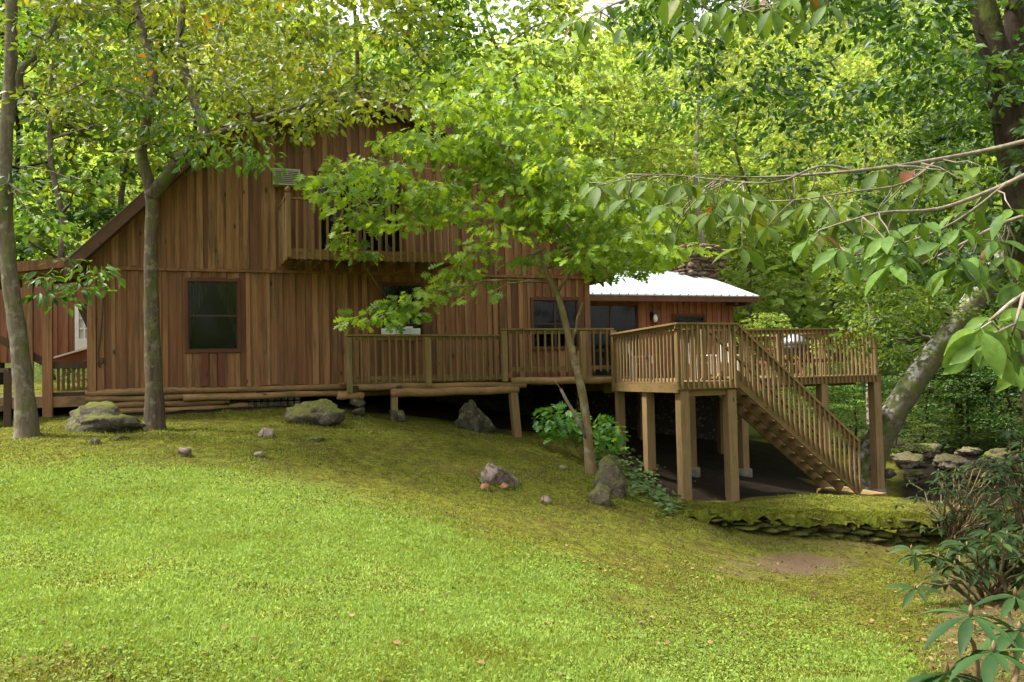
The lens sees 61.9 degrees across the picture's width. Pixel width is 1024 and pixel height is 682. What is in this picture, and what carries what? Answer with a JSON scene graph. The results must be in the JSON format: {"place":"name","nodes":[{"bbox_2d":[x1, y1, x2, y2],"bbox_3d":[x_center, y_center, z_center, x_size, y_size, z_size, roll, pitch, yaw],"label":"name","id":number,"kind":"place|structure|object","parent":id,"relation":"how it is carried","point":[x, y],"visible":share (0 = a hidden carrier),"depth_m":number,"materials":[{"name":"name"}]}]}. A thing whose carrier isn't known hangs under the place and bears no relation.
{"place":"outdoors","nodes":[
{"label":"outdoors","id":0,"kind":"place"},
{"bbox_2d":[0,0,1023,681],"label":"ground","id":1,"kind":"structure","parent":0,"point":[774,472],"depth_m":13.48,"materials":[{"name":"green plant"}]},
{"bbox_2d":[34,362,86,389],"bbox_3d":[-11.869,0.722,22.509,1.833,1.851,1.740,-3,-3,34],"label":"woodland bush","id":2,"kind":"object","parent":1,"relation":"on","point":[61,377],"visible":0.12,"depth_m":22.30,"materials":[{"name":"green plant"}]},
{"bbox_2d":[0,0,141,384],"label":"broadleaf tree","id":3,"kind":"object","parent":1,"relation":"on","point":[18,127],"visible":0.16,"depth_m":30.15,"materials":[{"name":"green plant"}]},
{"bbox_2d":[0,0,157,438],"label":"grey barked tree","id":4,"kind":"object","parent":1,"relation":"on","point":[26,420],"visible":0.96,"depth_m":14.81,"materials":[{"name":"green plant"}]},
{"bbox_2d":[0,0,187,379],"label":"broadleaf tree","id":5,"kind":"object","parent":1,"relation":"on","point":[64,227],"visible":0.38,"depth_m":27.16,"materials":[{"name":"green plant"}]},
{"bbox_2d":[88,438,100,444],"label":"stone","id":6,"kind":"object","parent":1,"relation":"on","point":[96,440],"visible":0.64,"depth_m":13.97,"materials":[{"name":"grey stone"}]},
{"bbox_2d":[64,401,145,432],"bbox_3d":[-7.429,1.458,15.565,1.608,0.734,0.826,-1,-2,0],"label":"boulder","id":7,"kind":"object","parent":1,"relation":"on","point":[103,416],"visible":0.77,"depth_m":15.30,"materials":[{"name":"stone"}]},
{"bbox_2d":[12,0,212,283],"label":"broadleaf tree","id":8,"kind":"object","parent":1,"relation":"on","point":[38,240],"visible":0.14,"depth_m":30.62,"materials":[{"name":"green plant"}]},
{"bbox_2d":[112,435,131,440],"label":"stone","id":9,"kind":"object","parent":1,"relation":"on","point":[119,437],"visible":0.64,"depth_m":14.31,"materials":[{"name":"grey stone"}]},
{"bbox_2d":[19,0,331,284],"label":"broadleaf tree","id":10,"kind":"object","parent":1,"relation":"on","point":[86,195],"visible":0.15,"depth_m":31.36,"materials":[{"name":"green plant"}]},
{"bbox_2d":[177,447,191,456],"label":"stone","id":11,"kind":"object","parent":1,"relation":"on","point":[182,451],"visible":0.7,"depth_m":13.28,"materials":[{"name":"beige stone"}]},
{"bbox_2d":[132,0,305,118],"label":"slender tree","id":12,"kind":"object","parent":1,"relation":"on","point":[233,44],"visible":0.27,"depth_m":29.22,"materials":[{"name":"green plant"}]},
{"bbox_2d":[0,0,454,429],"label":"forked tree","id":13,"kind":"object","parent":1,"relation":"on","point":[300,99],"visible":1,"depth_m":15.49,"materials":[{"name":"green plant"}]},
{"bbox_2d":[254,451,264,456],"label":"stone","id":14,"kind":"object","parent":1,"relation":"on","point":[259,453],"visible":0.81,"depth_m":13.61,"materials":[{"name":"beige stone"}]},
{"bbox_2d":[257,427,272,437],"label":"stone","id":15,"kind":"object","parent":1,"relation":"on","point":[265,431],"visible":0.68,"depth_m":15.37,"materials":[{"name":"grey stone"}]},
{"bbox_2d":[158,0,388,128],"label":"broadleaf tree","id":16,"kind":"object","parent":1,"relation":"on","point":[288,19],"visible":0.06,"depth_m":35.59,"materials":[{"name":"green plant"}]},
{"bbox_2d":[283,399,344,425],"bbox_3d":[-3.943,1.522,17.080,1.245,0.731,0.664,-1,-2,0],"label":"boulder","id":17,"kind":"object","parent":1,"relation":"on","point":[324,412],"visible":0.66,"depth_m":16.87,"materials":[{"name":"grey stone"}]},
{"bbox_2d":[306,436,324,441],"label":"stone","id":18,"kind":"object","parent":1,"relation":"on","point":[317,438],"visible":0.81,"depth_m":15.55,"materials":[{"name":"grey stone"}]},
{"bbox_2d":[204,0,512,272],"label":"broadleaf tree","id":19,"kind":"object","parent":1,"relation":"on","point":[335,18],"visible":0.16,"depth_m":30.31,"materials":[{"name":"green plant"}]},
{"bbox_2d":[0,91,758,440],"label":"cabin","id":20,"kind":"object","parent":1,"relation":"on","point":[258,287],"visible":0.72,"depth_m":18.98,"materials":[{"name":"brown wood"}]},
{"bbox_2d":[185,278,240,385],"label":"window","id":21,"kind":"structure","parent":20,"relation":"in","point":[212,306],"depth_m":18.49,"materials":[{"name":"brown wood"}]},
{"bbox_2d":[272,168,299,187],"bbox_3d":[-4.978,-3.598,18.816,0.578,0.361,0.250,0,-2,-21],"label":"air conditioner","id":22,"kind":"object","parent":20,"relation":"attached to","point":[286,180],"visible":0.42,"depth_m":18.73,"materials":[{"name":"beige plastic"}]},
{"bbox_2d":[314,171,403,251],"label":"glass door","id":23,"kind":"structure","parent":20,"relation":"in","point":[331,217],"depth_m":19.86,"materials":[{"name":"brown wood"}]},
{"bbox_2d":[381,326,419,333],"bbox_3d":[-2.524,-0.208,19.575,0.915,0.236,0.300,0,-2,-21],"label":"air conditioner","id":24,"kind":"object","parent":20,"relation":"attached to","point":[410,330],"visible":0.57,"depth_m":19.50,"materials":[{"name":"grey metal"}]},
{"bbox_2d":[379,282,424,333],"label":"window","id":25,"kind":"structure","parent":20,"relation":"in","point":[389,288],"depth_m":19.89,"materials":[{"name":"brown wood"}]},
{"bbox_2d":[530,297,579,349],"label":"window","id":26,"kind":"structure","parent":20,"relation":"in","point":[545,313],"depth_m":21.33,"materials":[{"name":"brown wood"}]},
{"bbox_2d":[590,303,638,378],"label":"sliding door","id":27,"kind":"structure","parent":20,"relation":"in","point":[620,317],"depth_m":26.51,"materials":[{"name":"brown glass"}]},
{"bbox_2d":[672,314,706,364],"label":"window","id":28,"kind":"structure","parent":20,"relation":"in","point":[675,317],"depth_m":27.26,"materials":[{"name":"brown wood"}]},
{"bbox_2d":[319,0,574,196],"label":"broadleaf tree","id":29,"kind":"object","parent":1,"relation":"on","point":[463,42],"visible":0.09,"depth_m":32.80,"materials":[{"name":"green plant"}]},
{"bbox_2d":[0,470,921,681],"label":"clover","id":30,"kind":"object","parent":1,"relation":"on","point":[448,658],"visible":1,"depth_m":6.45,"materials":[{"name":"green plant"}]},
{"bbox_2d":[454,400,496,433],"bbox_3d":[-0.792,1.959,18.997,1.067,1.324,0.544,0,-2,-29],"label":"boulder","id":31,"kind":"object","parent":1,"relation":"on","point":[472,417],"visible":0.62,"depth_m":18.83,"materials":[{"name":"grey stone"}]},
{"bbox_2d":[337,328,615,437],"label":"walkway deck","id":32,"kind":"structure","parent":1,"relation":"on","point":[427,383],"depth_m":19.01,"materials":[{"name":"brown wood"}]},
{"bbox_2d":[480,483,489,490],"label":"stone","id":33,"kind":"object","parent":1,"relation":"on","point":[484,485],"visible":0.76,"depth_m":13.71,"materials":[{"name":"orange stone"}]},
{"bbox_2d":[480,462,518,486],"bbox_3d":[-0.214,2.315,14.320,0.444,0.592,0.584,-3,-3,43],"label":"rock","id":34,"kind":"object","parent":1,"relation":"on","point":[492,473],"visible":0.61,"depth_m":14.17,"materials":[{"name":"grey stone"}]},
{"bbox_2d":[363,0,637,272],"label":"broadleaf tree","id":35,"kind":"object","parent":1,"relation":"on","point":[522,19],"visible":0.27,"depth_m":33.84,"materials":[{"name":"green plant"}]},
{"bbox_2d":[0,0,1009,356],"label":"forest","id":36,"kind":"object","parent":1,"relation":"on","point":[776,258],"visible":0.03,"depth_m":46.62,"materials":[{"name":"green plant"}]},
{"bbox_2d":[500,483,509,489],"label":"stone","id":37,"kind":"object","parent":1,"relation":"on","point":[504,485],"visible":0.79,"depth_m":14.05,"materials":[{"name":"stone"}]},
{"bbox_2d":[293,57,718,474],"bbox_3d":[-0.215,-1.577,16.078,7.876,8.564,4.441,-1,-2,0],"label":"oak sapling","id":38,"kind":"object","parent":1,"relation":"on","point":[537,173],"visible":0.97,"depth_m":15.70,"materials":[{"name":"green plant"}]},
{"bbox_2d":[554,379,586,438],"bbox_3d":[1.098,1.253,15.843,0.619,1.159,0.092,-1,-2,-7],"label":"broken stick","id":39,"kind":"object","parent":38,"relation":"attached to","point":[573,413],"visible":1,"depth_m":15.82,"materials":[{"name":"wood"}]},
{"bbox_2d":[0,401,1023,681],"bbox_3d":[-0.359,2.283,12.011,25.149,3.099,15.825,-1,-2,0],"label":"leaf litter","id":40,"kind":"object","parent":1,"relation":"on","point":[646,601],"visible":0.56,"depth_m":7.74,"materials":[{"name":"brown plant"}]},
{"bbox_2d":[540,495,550,503],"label":"stone","id":41,"kind":"object","parent":1,"relation":"on","point":[546,498],"visible":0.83,"depth_m":13.62,"materials":[{"name":"white stone"}]},
{"bbox_2d":[463,0,696,267],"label":"broadleaf tree","id":42,"kind":"object","parent":1,"relation":"on","point":[604,90],"visible":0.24,"depth_m":36.27,"materials":[{"name":"green plant"}]},
{"bbox_2d":[531,401,629,462],"bbox_3d":[1.482,1.936,18.169,2.147,1.373,1.669,-1,-2,0],"label":"leafy sprout","id":43,"kind":"object","parent":1,"relation":"on","point":[570,424],"visible":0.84,"depth_m":18.05,"materials":[{"name":"green plant"}]},
{"bbox_2d":[589,482,611,506],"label":"stone","id":44,"kind":"object","parent":1,"relation":"on","point":[600,493],"visible":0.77,"depth_m":14.11,"materials":[{"name":"stone"}]},
{"bbox_2d":[593,454,627,497],"bbox_3d":[1.696,2.521,14.852,0.569,1.102,0.427,0,-2,-24],"label":"boulder","id":45,"kind":"object","parent":1,"relation":"on","point":[610,475],"visible":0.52,"depth_m":14.76,"materials":[{"name":"grey stone"}]},
{"bbox_2d":[562,20,679,258],"bbox_3d":[5.030,-6.325,40.101,6.020,18.149,5.890,0,-3,-33],"label":"slender tree","id":46,"kind":"object","parent":1,"relation":"on","point":[626,67],"visible":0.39,"depth_m":39.78,"materials":[{"name":"green plant"}]},
{"bbox_2d":[597,446,687,518],"bbox_3d":[2.508,2.765,17.136,1.730,0.692,6.870,-1,-2,0],"label":"groundcover","id":47,"kind":"object","parent":1,"relation":"on","point":[637,480],"visible":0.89,"depth_m":15.94,"materials":[{"name":"green plant"}]},
{"bbox_2d":[536,0,750,270],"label":"broadleaf tree","id":48,"kind":"object","parent":1,"relation":"on","point":[661,79],"visible":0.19,"depth_m":43.17,"materials":[{"name":"green plant"}]},
{"bbox_2d":[624,0,776,243],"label":"slender tree","id":49,"kind":"object","parent":1,"relation":"on","point":[679,169],"visible":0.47,"depth_m":38.02,"materials":[{"name":"green plant"}]},
{"bbox_2d":[585,322,887,500],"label":"raised deck","id":50,"kind":"structure","parent":1,"relation":"on","point":[742,396],"depth_m":19.06,"materials":[{"name":"wood"}]},
{"bbox_2d":[628,344,652,379],"bbox_3d":[3.452,0.554,23.016,0.666,0.983,0.620,-2,-2,17],"label":"patio chair","id":51,"kind":"object","parent":50,"relation":"on","point":[638,364],"visible":0.31,"depth_m":23.13,"materials":[{"name":"grey paint"}]},
{"bbox_2d":[688,343,711,374],"bbox_3d":[5.121,0.545,23.785,0.620,0.983,0.666,0,-2,-32],"label":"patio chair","id":52,"kind":"object","parent":50,"relation":"on","point":[707,362],"visible":0.08,"depth_m":23.64,"materials":[{"name":"white plastic"}]},
{"bbox_2d":[715,343,738,370],"bbox_3d":[6.173,0.547,24.504,0.620,0.983,0.666,-2,-2,8],"label":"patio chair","id":53,"kind":"object","parent":50,"relation":"on","point":[728,362],"visible":0.07,"depth_m":24.43,"materials":[{"name":"white plastic"}]},
{"bbox_2d":[750,348,830,374],"bbox_3d":[7.912,0.614,24.362,1.600,0.794,1.550,0,-2,-21],"label":"deck table","id":54,"kind":"object","parent":50,"relation":"on","point":[797,360],"visible":0.2,"depth_m":24.32,"materials":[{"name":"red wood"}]},
{"bbox_2d":[781,333,806,375],"bbox_3d":[7.647,0.350,23.081,0.697,1.199,0.722,-1,-2,0],"label":"barbecue grill","id":55,"kind":"object","parent":50,"relation":"on","point":[794,347],"visible":0.45,"depth_m":22.87,"materials":[{"name":"silver metal"}]},
{"bbox_2d":[651,31,857,367],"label":"broadleaf tree","id":56,"kind":"object","parent":1,"relation":"on","point":[734,148],"visible":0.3,"depth_m":41.61,"materials":[{"name":"green plant"}]},
{"bbox_2d":[736,312,835,422],"bbox_3d":[9.243,1.492,30.938,4.829,5.073,4.678,-2,-2,19],"label":"woodland bush","id":57,"kind":"object","parent":1,"relation":"on","point":[766,324],"visible":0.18,"depth_m":30.91,"materials":[{"name":"green plant"}]},
{"bbox_2d":[558,0,1023,426],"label":"branch","id":58,"kind":"object","parent":1,"relation":"on","point":[981,341],"visible":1,"depth_m":9.30,"materials":[{"name":"green plant"}]},
{"bbox_2d":[719,47,878,317],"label":"broadleaf tree","id":59,"kind":"object","parent":1,"relation":"on","point":[803,305],"visible":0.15,"depth_m":46.94,"materials":[{"name":"green plant"}]},
{"bbox_2d":[669,503,945,542],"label":"stone wall","id":60,"kind":"structure","parent":1,"relation":"on","point":[871,522],"depth_m":14.94,"materials":[{"name":"green stone"}]},
{"bbox_2d":[782,363,867,453],"bbox_3d":[9.969,2.348,27.326,3.189,3.394,3.361,-1,-2,0],"label":"woodland bush","id":61,"kind":"object","parent":1,"relation":"on","point":[843,406],"visible":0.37,"depth_m":27.14,"materials":[{"name":"green plant"}]},
{"bbox_2d":[737,0,935,319],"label":"broadleaf tree","id":62,"kind":"object","parent":1,"relation":"on","point":[811,37],"visible":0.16,"depth_m":46.73,"materials":[{"name":"green plant"}]},
{"bbox_2d":[807,360,913,453],"bbox_3d":[11.623,2.377,29.031,3.551,3.543,3.086,0,-2,-28],"label":"woodland bush","id":63,"kind":"object","parent":1,"relation":"on","point":[855,426],"visible":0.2,"depth_m":28.77,"materials":[{"name":"green plant"}]},
{"bbox_2d":[796,59,937,429],"bbox_3d":[14.078,-3.548,34.380,5.006,15.427,5.117,-1,-2,-5],"label":"slender tree","id":64,"kind":"object","parent":1,"relation":"on","point":[855,72],"visible":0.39,"depth_m":34.08,"materials":[{"name":"green plant"}]},
{"bbox_2d":[884,468,896,478],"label":"stone","id":65,"kind":"object","parent":1,"relation":"on","point":[889,473],"visible":1,"depth_m":22.92,"materials":[{"name":"grey stone"}]},
{"bbox_2d":[790,46,999,375],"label":"broadleaf tree","id":66,"kind":"object","parent":1,"relation":"on","point":[883,73],"visible":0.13,"depth_m":40.34,"materials":[{"name":"green plant"}]},
{"bbox_2d":[858,396,941,462],"bbox_3d":[12.261,2.910,26.928,2.444,2.468,2.320,-1,-2,3],"label":"woodland bush","id":67,"kind":"object","parent":1,"relation":"on","point":[912,426],"visible":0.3,"depth_m":26.61,"materials":[{"name":"green plant"}]},
{"bbox_2d":[890,451,923,468],"bbox_3d":[11.870,3.604,25.648,1.116,0.578,0.710,-1,-2,0],"label":"creek rock","id":68,"kind":"object","parent":1,"relation":"on","point":[906,460],"visible":1,"depth_m":25.43,"materials":[{"name":"grey stone"}]},
{"bbox_2d":[809,0,1013,492],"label":"leaning tree","id":69,"kind":"object","parent":1,"relation":"on","point":[912,382],"visible":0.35,"depth_m":23.30,"materials":[{"name":"green plant"}]},
{"bbox_2d":[903,470,927,482],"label":"creek rock","id":70,"kind":"object","parent":1,"relation":"on","point":[914,476],"visible":0.97,"depth_m":23.38,"materials":[{"name":"grey stone"}]},
{"bbox_2d":[898,443,941,457],"bbox_3d":[13.173,3.579,27.595,1.318,0.556,0.809,0,-2,-22],"label":"creek rock","id":71,"kind":"object","parent":1,"relation":"on","point":[927,454],"visible":0.5,"depth_m":27.42,"materials":[{"name":"grey stone"}]},
{"bbox_2d":[833,105,1016,440],"bbox_3d":[17.032,-2.507,32.844,8.434,13.463,7.328,-1,-2,-19],"label":"broadleaf tree","id":72,"kind":"object","parent":1,"relation":"on","point":[935,127],"visible":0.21,"depth_m":32.89,"materials":[{"name":"green plant"}]},
{"bbox_2d":[867,343,994,455],"bbox_3d":[14.291,2.207,29.959,3.703,4.251,4.261,-1,-2,-13],"label":"woodland bush","id":73,"kind":"object","parent":1,"relation":"on","point":[927,415],"visible":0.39,"depth_m":29.25,"materials":[{"name":"green plant"}]},
{"bbox_2d":[872,40,1010,338],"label":"broadleaf tree","id":74,"kind":"object","parent":1,"relation":"on","point":[968,51],"visible":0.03,"depth_m":40.99,"materials":[{"name":"green plant"}]},
{"bbox_2d":[932,453,971,471],"bbox_3d":[13.014,3.582,25.087,1.167,0.538,0.910,-2,-2,16],"label":"creek rock","id":75,"kind":"object","parent":1,"relation":"on","point":[944,461],"visible":0.87,"depth_m":24.99,"materials":[{"name":"grey stone"}]},
{"bbox_2d":[892,453,1014,546],"bbox_3d":[8.260,3.006,15.258,2.630,2.014,2.700,-1,-2,0],"label":"rhododendron","id":76,"kind":"object","parent":1,"relation":"on","point":[956,520],"visible":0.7,"depth_m":14.99,"materials":[{"name":"green plant"}]},
{"bbox_2d":[885,523,1023,608],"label":"rhododendron","id":77,"kind":"object","parent":1,"relation":"on","point":[987,573],"visible":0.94,"depth_m":8.86,"materials":[{"name":"green plant"}]},
{"bbox_2d":[889,47,1020,416],"bbox_3d":[19.067,-3.504,31.249,9.766,15.588,8.485,-3,-3,40],"label":"broadleaf tree","id":78,"kind":"object","parent":1,"relation":"on","point":[988,306],"visible":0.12,"depth_m":31.18,"materials":[{"name":"green plant"}]},
{"bbox_2d":[906,587,1023,681],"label":"rhododendron","id":79,"kind":"object","parent":1,"relation":"on","point":[1002,642],"visible":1,"depth_m":4.04,"materials":[{"name":"green plant"}]},
{"bbox_2d":[906,359,1023,450],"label":"woodland bush","id":80,"kind":"object","parent":1,"relation":"on","point":[966,424],"visible":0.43,"depth_m":28.91,"materials":[{"name":"green plant"}]},
{"bbox_2d":[954,447,982,455],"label":"creek rock","id":81,"kind":"object","parent":1,"relation":"on","point":[965,451],"visible":1,"depth_m":27.42,"materials":[{"name":"grey stone"}]},
{"bbox_2d":[917,310,1023,446],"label":"woodland bush","id":82,"kind":"object","parent":1,"relation":"on","point":[990,314],"visible":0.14,"depth_m":30.51,"materials":[{"name":"green plant"}]},
{"bbox_2d":[964,467,994,479],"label":"creek rock","id":83,"kind":"object","parent":1,"relation":"on","point":[975,474],"visible":0.57,"depth_m":23.43,"materials":[{"name":"grey stone"}]},
{"bbox_2d":[949,348,1023,453],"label":"woodland bush","id":84,"kind":"object","parent":1,"relation":"on","point":[991,372],"visible":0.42,"depth_m":28.45,"materials":[{"name":"green plant"}]},
{"bbox_2d":[964,427,1023,581],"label":"rhododendron","id":85,"kind":"object","parent":1,"relation":"on","point":[993,515],"visible":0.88,"depth_m":12.11,"materials":[{"name":"green plant"}]},
{"bbox_2d":[982,448,1022,462],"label":"creek rock","id":86,"kind":"object","parent":1,"relation":"on","point":[997,453],"visible":0.46,"depth_m":26.87,"materials":[{"name":"grey stone"}]},
{"bbox_2d":[282,0,772,46],"label":"sky","id":87,"kind":"structure","parent":0,"point":[512,2],"materials":[{"name":"white"}]}
]}

